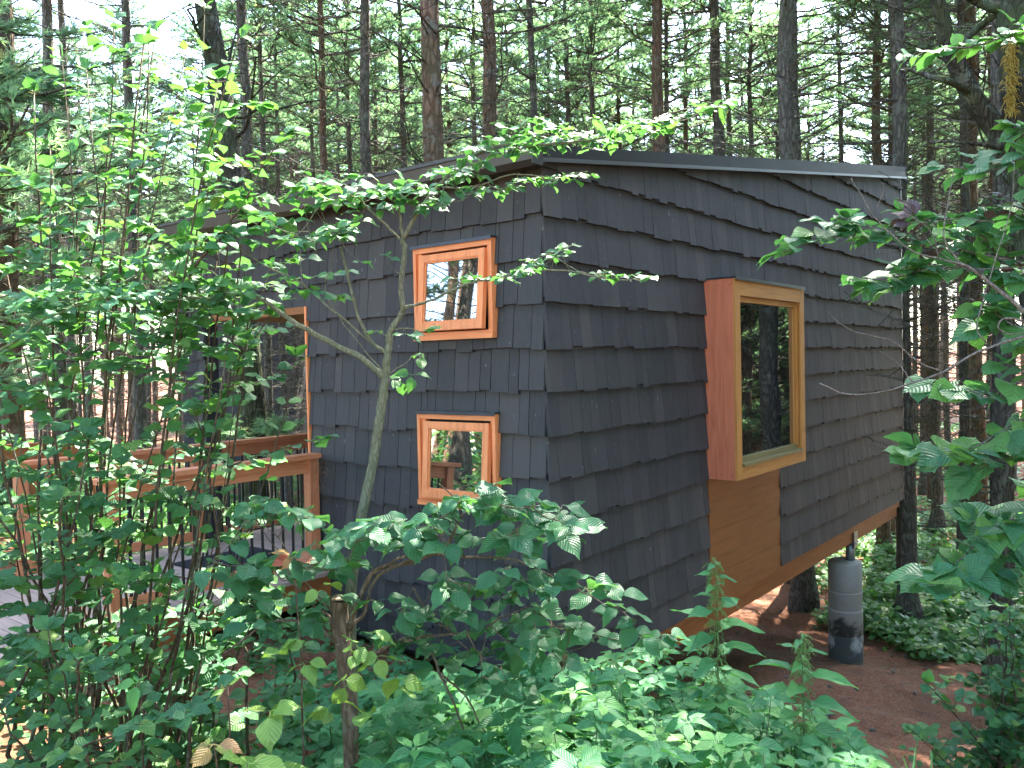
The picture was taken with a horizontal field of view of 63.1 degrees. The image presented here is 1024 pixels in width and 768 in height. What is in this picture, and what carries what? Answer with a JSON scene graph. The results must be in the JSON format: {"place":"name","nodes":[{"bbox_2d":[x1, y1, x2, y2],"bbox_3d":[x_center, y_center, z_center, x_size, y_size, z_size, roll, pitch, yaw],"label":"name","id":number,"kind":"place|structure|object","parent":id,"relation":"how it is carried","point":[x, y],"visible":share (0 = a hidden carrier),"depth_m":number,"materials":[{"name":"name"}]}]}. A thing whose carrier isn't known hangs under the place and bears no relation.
{"place":"outdoors","nodes":[
{"label":"outdoors","id":0,"kind":"place"},
{"bbox_2d":[0,351,1023,767],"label":"ground","id":1,"kind":"structure","parent":0,"point":[770,623],"depth_m":10.11,"materials":[{"name":"soil"}]},
{"bbox_2d":[0,0,46,122],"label":"pine tree","id":2,"kind":"object","parent":1,"relation":"on","point":[14,75],"visible":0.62,"depth_m":10.60,"materials":[{"name":"green plant"}]},
{"bbox_2d":[17,53,112,435],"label":"pine tree","id":3,"kind":"object","parent":1,"relation":"on","point":[45,433],"visible":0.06,"depth_m":40.72,"materials":[{"name":"green plant"}]},
{"bbox_2d":[19,35,128,435],"bbox_3d":[-17.332,-4.836,33.139,3.892,18.099,3.909,-2,2,-35],"label":"pine tree","id":4,"kind":"object","parent":1,"relation":"on","point":[75,43],"visible":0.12,"depth_m":32.93,"materials":[{"name":"green plant"}]},
{"bbox_2d":[0,288,166,759],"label":"shrub","id":5,"kind":"object","parent":1,"relation":"on","point":[34,682],"visible":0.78,"depth_m":3.40,"materials":[{"name":"green plant"}]},
{"bbox_2d":[0,281,163,359],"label":"branch","id":6,"kind":"object","parent":5,"relation":"attached to","point":[95,296],"visible":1,"depth_m":3.20,"materials":[{"name":"green plant"}]},
{"bbox_2d":[12,0,155,484],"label":"pine tree","id":7,"kind":"object","parent":1,"relation":"on","point":[76,410],"visible":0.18,"depth_m":20.88,"materials":[{"name":"green plant"}]},
{"bbox_2d":[23,18,146,439],"bbox_3d":[-20.238,-6.419,40.008,6.601,21.690,6.162,0,2,37],"label":"pine tree","id":8,"kind":"object","parent":1,"relation":"on","point":[84,265],"visible":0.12,"depth_m":39.86,"materials":[{"name":"green plant"}]},
{"bbox_2d":[16,0,171,478],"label":"pine tree","id":9,"kind":"object","parent":1,"relation":"on","point":[47,17],"visible":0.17,"depth_m":17.68,"materials":[{"name":"green plant"}]},
{"bbox_2d":[0,0,200,505],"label":"pine tree","id":10,"kind":"object","parent":1,"relation":"on","point":[15,424],"visible":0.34,"depth_m":12.94,"materials":[{"name":"green plant"}]},
{"bbox_2d":[0,0,208,390],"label":"pine tree","id":11,"kind":"object","parent":1,"relation":"on","point":[48,91],"visible":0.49,"depth_m":11.29,"materials":[{"name":"green plant"}]},
{"bbox_2d":[0,614,234,767],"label":"shrub","id":12,"kind":"object","parent":1,"relation":"on","point":[77,750],"visible":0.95,"depth_m":2.95,"materials":[{"name":"green plant"}]},
{"bbox_2d":[73,85,165,443],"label":"pine tree","id":13,"kind":"object","parent":1,"relation":"on","point":[120,429],"visible":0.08,"depth_m":43.34,"materials":[{"name":"green plant"}]},
{"bbox_2d":[0,478,242,567],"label":"ground cover","id":14,"kind":"object","parent":1,"relation":"on","point":[43,486],"visible":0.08,"depth_m":10.84,"materials":[{"name":"green plant"}]},
{"bbox_2d":[26,0,240,470],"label":"pine tree","id":15,"kind":"object","parent":1,"relation":"on","point":[140,421],"visible":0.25,"depth_m":16.93,"materials":[{"name":"green plant"}]},
{"bbox_2d":[73,0,194,440],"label":"pine tree","id":16,"kind":"object","parent":1,"relation":"on","point":[135,61],"visible":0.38,"depth_m":33.08,"materials":[{"name":"green plant"}]},
{"bbox_2d":[113,675,169,767],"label":"seedling","id":17,"kind":"object","parent":1,"relation":"on","point":[133,697],"visible":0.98,"depth_m":2.90,"materials":[{"name":"green plant"}]},
{"bbox_2d":[0,0,287,767],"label":"shrub","id":18,"kind":"object","parent":1,"relation":"on","point":[103,444],"visible":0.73,"depth_m":3.96,"materials":[{"name":"green plant"}]},
{"bbox_2d":[106,125,189,471],"bbox_3d":[-16.244,-3.823,37.919,4.419,16.434,4.730,-2,2,-23],"label":"pine tree","id":19,"kind":"object","parent":1,"relation":"on","point":[163,221],"visible":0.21,"depth_m":37.85,"materials":[{"name":"green plant"}]},
{"bbox_2d":[0,433,330,672],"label":"footbridge","id":20,"kind":"object","parent":1,"relation":"on","point":[297,464],"visible":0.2,"depth_m":7.41,"materials":[{"name":"brown wood"}]},
{"bbox_2d":[140,0,269,348],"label":"pine tree","id":21,"kind":"object","parent":1,"relation":"on","point":[176,22],"visible":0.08,"depth_m":33.41,"materials":[{"name":"green plant"}]},
{"bbox_2d":[111,24,309,738],"bbox_3d":[-1.261,-0.012,3.620,0.821,3.071,0.482,-2,2,-12],"label":"sapling","id":22,"kind":"object","parent":1,"relation":"on","point":[153,536],"visible":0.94,"depth_m":3.59,"materials":[{"name":"green plant"}]},
{"bbox_2d":[90,564,334,767],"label":"shrub","id":23,"kind":"object","parent":1,"relation":"on","point":[209,676],"visible":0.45,"depth_m":3.99,"materials":[{"name":"green plant"}]},
{"bbox_2d":[71,186,358,767],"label":"shrub","id":24,"kind":"object","parent":1,"relation":"on","point":[223,399],"visible":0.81,"depth_m":3.78,"materials":[{"name":"green plant"}]},
{"bbox_2d":[0,620,432,767],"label":"ground cover","id":25,"kind":"object","parent":1,"relation":"on","point":[335,709],"visible":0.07,"depth_m":5.24,"materials":[{"name":"green plant"}]},
{"bbox_2d":[190,735,242,767],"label":"seedling","id":26,"kind":"object","parent":1,"relation":"on","point":[202,755],"visible":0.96,"depth_m":2.44,"materials":[{"name":"beige plant"}]},
{"bbox_2d":[88,0,360,435],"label":"pine tree","id":27,"kind":"object","parent":1,"relation":"on","point":[244,72],"visible":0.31,"depth_m":16.31,"materials":[{"name":"green plant"}]},
{"bbox_2d":[144,0,334,532],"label":"pine tree","id":28,"kind":"object","parent":1,"relation":"on","point":[253,416],"visible":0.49,"depth_m":10.98,"materials":[{"name":"green plant"}]},
{"bbox_2d":[176,0,315,199],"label":"pine tree","id":29,"kind":"object","parent":1,"relation":"on","point":[194,74],"visible":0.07,"depth_m":29.61,"materials":[{"name":"green plant"}]},
{"bbox_2d":[163,0,335,497],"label":"pine tree","id":30,"kind":"object","parent":1,"relation":"on","point":[267,342],"visible":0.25,"depth_m":20.81,"materials":[{"name":"green plant"}]},
{"bbox_2d":[220,750,285,767],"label":"seedling","id":31,"kind":"object","parent":1,"relation":"on","point":[263,760],"visible":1,"depth_m":2.40,"materials":[{"name":"green plant"}]},
{"bbox_2d":[239,699,307,767],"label":"seedling","id":32,"kind":"object","parent":1,"relation":"on","point":[268,732],"visible":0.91,"depth_m":2.66,"materials":[{"name":"green plant"}]},
{"bbox_2d":[228,0,330,505],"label":"pine tree","id":33,"kind":"object","parent":1,"relation":"on","point":[276,132],"visible":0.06,"depth_m":23.74,"materials":[{"name":"green plant"}]},
{"bbox_2d":[268,549,313,765],"bbox_3d":[-0.810,1.260,3.102,0.178,1.287,0.070,-1,2,19],"label":"seedling","id":34,"kind":"object","parent":1,"relation":"on","point":[284,561],"visible":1,"depth_m":3.08,"materials":[{"name":"green plant"}]},
{"bbox_2d":[249,5,334,504],"bbox_3d":[-6.741,-4.139,25.873,3.046,16.642,3.483,-2,2,-39],"label":"pine tree","id":35,"kind":"object","parent":1,"relation":"on","point":[256,99],"visible":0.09,"depth_m":25.66,"materials":[{"name":"green plant"}]},
{"bbox_2d":[256,0,357,419],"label":"pine tree","id":36,"kind":"object","parent":1,"relation":"on","point":[305,84],"visible":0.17,"depth_m":23.43,"materials":[{"name":"green plant"}]},
{"bbox_2d":[225,0,405,451],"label":"pine tree","id":37,"kind":"object","parent":1,"relation":"on","point":[322,124],"visible":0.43,"depth_m":19.66,"materials":[{"name":"green plant"}]},
{"bbox_2d":[296,12,384,181],"bbox_3d":[-6.261,-4.541,29.907,4.325,17.556,4.037,0,2,44],"label":"pine tree","id":38,"kind":"object","parent":1,"relation":"on","point":[336,149],"visible":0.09,"depth_m":29.75,"materials":[{"name":"green plant"}]},
{"bbox_2d":[288,0,401,338],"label":"pine tree","id":39,"kind":"object","parent":1,"relation":"on","point":[331,65],"visible":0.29,"depth_m":21.51,"materials":[{"name":"green plant"}]},
{"bbox_2d":[218,0,477,454],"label":"pine tree","id":40,"kind":"object","parent":1,"relation":"on","point":[364,90],"visible":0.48,"depth_m":17.29,"materials":[{"name":"green plant"}]},
{"bbox_2d":[316,0,418,180],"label":"pine tree","id":41,"kind":"object","parent":1,"relation":"on","point":[375,97],"visible":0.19,"depth_m":24.69,"materials":[{"name":"green plant"}]},
{"bbox_2d":[0,97,741,672],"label":"dogwood sapling","id":42,"kind":"object","parent":1,"relation":"on","point":[460,171],"visible":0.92,"depth_m":3.72,"materials":[{"name":"green plant"}]},
{"bbox_2d":[351,12,422,171],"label":"pine tree","id":43,"kind":"object","parent":1,"relation":"on","point":[397,119],"visible":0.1,"depth_m":27.38,"materials":[{"name":"green plant"}]},
{"bbox_2d":[316,0,479,171],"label":"pine tree","id":44,"kind":"object","parent":1,"relation":"on","point":[406,36],"visible":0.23,"depth_m":21.77,"materials":[{"name":"green plant"}]},
{"bbox_2d":[239,0,604,412],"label":"pine tree","id":45,"kind":"object","parent":1,"relation":"on","point":[434,138],"visible":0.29,"depth_m":12.83,"materials":[{"name":"green plant"}]},
{"bbox_2d":[189,477,690,767],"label":"shrub","id":46,"kind":"object","parent":1,"relation":"on","point":[530,645],"visible":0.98,"depth_m":3.21,"materials":[{"name":"green plant"}]},
{"bbox_2d":[381,0,508,167],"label":"pine tree","id":47,"kind":"object","parent":1,"relation":"on","point":[460,128],"visible":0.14,"depth_m":23.77,"materials":[{"name":"green plant"}]},
{"bbox_2d":[410,0,525,157],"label":"pine tree","id":48,"kind":"object","parent":1,"relation":"on","point":[458,83],"visible":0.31,"depth_m":20.43,"materials":[{"name":"green plant"}]},
{"bbox_2d":[377,0,605,165],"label":"pine tree","id":49,"kind":"object","parent":1,"relation":"on","point":[489,115],"visible":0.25,"depth_m":15.33,"materials":[{"name":"green plant"}]},
{"bbox_2d":[459,0,557,145],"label":"pine tree","id":50,"kind":"object","parent":1,"relation":"on","point":[521,120],"visible":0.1,"depth_m":25.72,"materials":[{"name":"green plant"}]},
{"bbox_2d":[0,414,1023,653],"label":"ground cover","id":51,"kind":"object","parent":1,"relation":"on","point":[867,546],"visible":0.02,"depth_m":18.06,"materials":[{"name":"green plant"}]},
{"bbox_2d":[159,139,906,692],"bbox_3d":[1.480,-0.513,11.106,5.142,5.677,10.125,0,2,39],"label":"cabin","id":52,"kind":"object","parent":1,"relation":"on","point":[681,421],"visible":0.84,"depth_m":7.28,"materials":[{"name":"grey wood"}]},
{"bbox_2d":[170,286,307,467],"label":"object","id":53,"kind":"object","parent":52,"relation":"attached to","point":[192,370],"visible":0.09,"depth_m":24.49,"materials":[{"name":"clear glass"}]},
{"bbox_2d":[410,235,497,340],"bbox_3d":[-0.465,-0.724,6.462,0.850,0.758,0.135,0,2,39],"label":"window","id":54,"kind":"structure","parent":52,"relation":"in","point":[470,311],"depth_m":6.41,"materials":[{"name":"brown wood"}]},
{"bbox_2d":[414,410,501,508],"bbox_3d":[-0.433,0.590,6.501,0.850,0.757,0.124,0,2,39],"label":"window","id":55,"kind":"structure","parent":52,"relation":"in","point":[456,453],"depth_m":6.48,"materials":[{"name":"brown wood"}]},
{"bbox_2d":[704,276,805,480],"bbox_3d":[2.541,-0.078,8.592,0.341,1.914,1.848,0,2,39],"label":"bay window","id":56,"kind":"structure","parent":52,"relation":"in","point":[755,354],"depth_m":8.23,"materials":[{"name":"brown wood"}]},
{"bbox_2d":[442,0,648,154],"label":"pine tree","id":57,"kind":"object","parent":1,"relation":"on","point":[533,85],"visible":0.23,"depth_m":16.84,"materials":[{"name":"green plant"}]},
{"bbox_2d":[496,0,596,147],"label":"pine tree","id":58,"kind":"object","parent":1,"relation":"on","point":[519,83],"visible":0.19,"depth_m":23.36,"materials":[{"name":"green plant"}]},
{"bbox_2d":[497,0,636,146],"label":"pine tree","id":59,"kind":"object","parent":1,"relation":"on","point":[564,59],"visible":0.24,"depth_m":22.74,"materials":[{"name":"green plant"}]},
{"bbox_2d":[255,635,892,767],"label":"undergrowth","id":60,"kind":"object","parent":1,"relation":"on","point":[422,730],"visible":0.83,"depth_m":3.85,"materials":[{"name":"green plant"}]},
{"bbox_2d":[521,0,631,144],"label":"pine tree","id":61,"kind":"object","parent":1,"relation":"on","point":[558,112],"visible":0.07,"depth_m":26.00,"materials":[{"name":"green plant"}]},
{"bbox_2d":[516,0,682,150],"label":"pine tree","id":62,"kind":"object","parent":1,"relation":"on","point":[646,33],"visible":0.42,"depth_m":20.05,"materials":[{"name":"green plant"}]},
{"bbox_2d":[557,0,680,150],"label":"pine tree","id":63,"kind":"object","parent":1,"relation":"on","point":[618,113],"visible":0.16,"depth_m":23.61,"materials":[{"name":"green plant"}]},
{"bbox_2d":[596,0,709,154],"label":"pine tree","id":64,"kind":"object","parent":1,"relation":"on","point":[667,72],"visible":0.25,"depth_m":21.31,"materials":[{"name":"green plant"}]},
{"bbox_2d":[508,0,813,154],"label":"pine tree","id":65,"kind":"object","parent":1,"relation":"on","point":[656,42],"visible":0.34,"depth_m":17.95,"materials":[{"name":"green plant"}]},
{"bbox_2d":[610,0,752,154],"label":"pine tree","id":66,"kind":"object","parent":1,"relation":"on","point":[685,79],"visible":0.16,"depth_m":24.17,"materials":[{"name":"green plant"}]},
{"bbox_2d":[649,13,746,155],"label":"pine tree","id":67,"kind":"object","parent":1,"relation":"on","point":[701,128],"visible":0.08,"depth_m":30.20,"materials":[{"name":"green plant"}]},
{"bbox_2d":[567,0,842,160],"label":"pine tree","id":68,"kind":"object","parent":1,"relation":"on","point":[714,7],"visible":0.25,"depth_m":19.26,"materials":[{"name":"green plant"}]},
{"bbox_2d":[669,557,765,751],"bbox_3d":[1.060,1.618,4.328,0.418,1.453,0.388,-1,2,-7],"label":"nettle","id":69,"kind":"object","parent":1,"relation":"on","point":[706,664],"visible":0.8,"depth_m":4.27,"materials":[{"name":"green plant"}]},
{"bbox_2d":[663,0,810,158],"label":"pine tree","id":70,"kind":"object","parent":1,"relation":"on","point":[728,118],"visible":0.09,"depth_m":23.61,"materials":[{"name":"green plant"}]},
{"bbox_2d":[679,0,834,158],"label":"pine tree","id":71,"kind":"object","parent":1,"relation":"on","point":[749,81],"visible":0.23,"depth_m":21.58,"materials":[{"name":"green plant"}]},
{"bbox_2d":[725,0,830,158],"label":"pine tree","id":72,"kind":"object","parent":1,"relation":"on","point":[761,92],"visible":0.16,"depth_m":25.43,"materials":[{"name":"green plant"}]},
{"bbox_2d":[655,0,919,583],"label":"pine tree","id":73,"kind":"object","parent":1,"relation":"on","point":[795,46],"visible":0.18,"depth_m":16.86,"materials":[{"name":"green plant"}]},
{"bbox_2d":[749,632,857,763],"bbox_3d":[1.459,1.837,4.231,0.442,1.169,0.414,-1,2,-9],"label":"nettle","id":74,"kind":"object","parent":1,"relation":"on","point":[821,702],"visible":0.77,"depth_m":4.17,"materials":[{"name":"green plant"}]},
{"bbox_2d":[759,0,850,161],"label":"pine tree","id":75,"kind":"object","parent":1,"relation":"on","point":[807,21],"visible":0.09,"depth_m":25.39,"materials":[{"name":"green plant"}]},
{"bbox_2d":[623,0,992,612],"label":"pine tree","id":76,"kind":"object","parent":1,"relation":"on","point":[803,595],"visible":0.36,"depth_m":14.62,"materials":[{"name":"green plant"}]},
{"bbox_2d":[769,17,856,161],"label":"pine tree","id":77,"kind":"object","parent":1,"relation":"on","point":[809,125],"visible":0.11,"depth_m":29.61,"materials":[{"name":"green plant"}]},
{"bbox_2d":[636,583,1022,767],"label":"needle litter","id":78,"kind":"object","parent":1,"relation":"on","point":[875,712],"visible":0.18,"depth_m":10.18,"materials":[{"name":"plant"}]},
{"bbox_2d":[800,0,887,163],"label":"pine tree","id":79,"kind":"object","parent":1,"relation":"on","point":[822,108],"visible":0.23,"depth_m":22.82,"materials":[{"name":"green plant"}]},
{"bbox_2d":[828,530,863,664],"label":"concrete pier","id":80,"kind":"structure","parent":1,"relation":"on","point":[845,617],"depth_m":11.74,"materials":[{"name":"concrete"}]},
{"bbox_2d":[773,0,991,554],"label":"pine tree","id":81,"kind":"object","parent":1,"relation":"on","point":[883,532],"visible":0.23,"depth_m":19.25,"materials":[{"name":"green plant"}]},
{"bbox_2d":[815,0,959,538],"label":"pine tree","id":82,"kind":"object","parent":1,"relation":"on","point":[853,123],"visible":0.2,"depth_m":20.76,"materials":[{"name":"green plant"}]},
{"bbox_2d":[755,0,1023,624],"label":"pine tree","id":83,"kind":"object","parent":1,"relation":"on","point":[905,555],"visible":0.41,"depth_m":13.79,"materials":[{"name":"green plant"}]},
{"bbox_2d":[819,0,989,560],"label":"pine tree","id":84,"kind":"object","parent":1,"relation":"on","point":[888,121],"visible":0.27,"depth_m":17.27,"materials":[{"name":"green plant"}]},
{"bbox_2d":[824,1,992,532],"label":"pine tree","id":85,"kind":"object","parent":1,"relation":"on","point":[937,497],"visible":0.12,"depth_m":21.48,"materials":[{"name":"brown plant"}]},
{"bbox_2d":[870,16,958,494],"bbox_3d":[13.097,-4.917,26.962,3.448,17.425,3.433,-1,2,7],"label":"pine tree","id":86,"kind":"object","parent":1,"relation":"on","point":[922,490],"visible":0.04,"depth_m":26.89,"materials":[{"name":"brown plant"}]},
{"bbox_2d":[810,569,1023,664],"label":"ground cover","id":87,"kind":"object","parent":1,"relation":"on","point":[882,593],"visible":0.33,"depth_m":13.36,"materials":[{"name":"green plant"}]},
{"bbox_2d":[881,0,959,505],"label":"pine tree","id":88,"kind":"object","parent":1,"relation":"on","point":[927,370],"visible":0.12,"depth_m":24.97,"materials":[{"name":"green plant"}]},
{"bbox_2d":[822,0,1023,523],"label":"pine tree","id":89,"kind":"object","parent":1,"relation":"on","point":[974,365],"visible":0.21,"depth_m":18.36,"materials":[{"name":"green plant"}]},
{"bbox_2d":[826,0,1023,692],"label":"pine tree","id":90,"kind":"object","parent":1,"relation":"on","point":[1001,485],"visible":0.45,"depth_m":10.62,"materials":[{"name":"green plant"}]},
{"bbox_2d":[863,0,1023,319],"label":"mossy tree","id":91,"kind":"object","parent":1,"relation":"on","point":[982,110],"visible":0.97,"depth_m":7.15,"materials":[{"name":"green plant"}]},
{"bbox_2d":[909,20,990,475],"bbox_3d":[15.593,-5.175,29.757,4.037,17.556,4.325,0,2,40],"label":"pine tree","id":92,"kind":"object","parent":1,"relation":"on","point":[948,425],"visible":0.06,"depth_m":29.94,"materials":[{"name":"brown plant"}]},
{"bbox_2d":[882,0,1021,548],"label":"pine tree","id":93,"kind":"object","parent":1,"relation":"on","point":[964,371],"visible":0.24,"depth_m":17.39,"materials":[{"name":"green plant"}]},
{"bbox_2d":[901,555,1023,767],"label":"shrub","id":94,"kind":"object","parent":1,"relation":"on","point":[999,734],"visible":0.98,"depth_m":5.21,"materials":[{"name":"green plant"}]},
{"bbox_2d":[919,9,1023,437],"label":"pine tree","id":95,"kind":"object","parent":1,"relation":"on","point":[979,16],"visible":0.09,"depth_m":23.01,"materials":[{"name":"green plant"}]},
{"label":"broadleaf tree","id":96,"kind":"object","parent":1,"relation":"on","visible":0},
{"bbox_2d":[756,198,1023,268],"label":"leafy branch","id":97,"kind":"object","parent":96,"relation":"attached to","point":[838,228],"visible":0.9,"depth_m":3.07,"materials":[{"name":"green plant"}]},
{"bbox_2d":[819,161,1023,394],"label":"bare branch","id":98,"kind":"object","parent":96,"relation":"attached to","point":[1003,294],"visible":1,"depth_m":2.90,"materials":[{"name":"wood"}]},
{"bbox_2d":[839,251,1023,304],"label":"leafy branch","id":99,"kind":"object","parent":96,"relation":"attached to","point":[868,288],"visible":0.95,"depth_m":3.06,"materials":[{"name":"green plant"}]},
{"bbox_2d":[882,287,1023,502],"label":"leafy branch","id":100,"kind":"object","parent":96,"relation":"attached to","point":[962,482],"visible":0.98,"depth_m":3.08,"materials":[{"name":"green plant"}]},
{"bbox_2d":[883,477,1023,602],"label":"leafy branch","id":101,"kind":"object","parent":96,"relation":"attached to","point":[976,560],"visible":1,"depth_m":3.05,"materials":[{"name":"green plant"}]},
{"bbox_2d":[887,191,1023,281],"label":"leafy branch","id":102,"kind":"object","parent":96,"relation":"attached to","point":[912,207],"visible":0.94,"depth_m":2.96,"materials":[{"name":"green plant"}]},
{"bbox_2d":[896,9,1023,157],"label":"leafy branch","id":103,"kind":"object","parent":96,"relation":"attached to","point":[976,44],"visible":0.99,"depth_m":3.12,"materials":[{"name":"green plant"}]},
{"bbox_2d":[915,139,1023,319],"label":"leafy branch","id":104,"kind":"object","parent":96,"relation":"attached to","point":[979,166],"visible":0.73,"depth_m":3.09,"materials":[{"name":"green plant"}]},
{"bbox_2d":[12,0,1020,381],"label":"sky","id":105,"kind":"structure","parent":0,"point":[172,4],"materials":[{"name":"white"}]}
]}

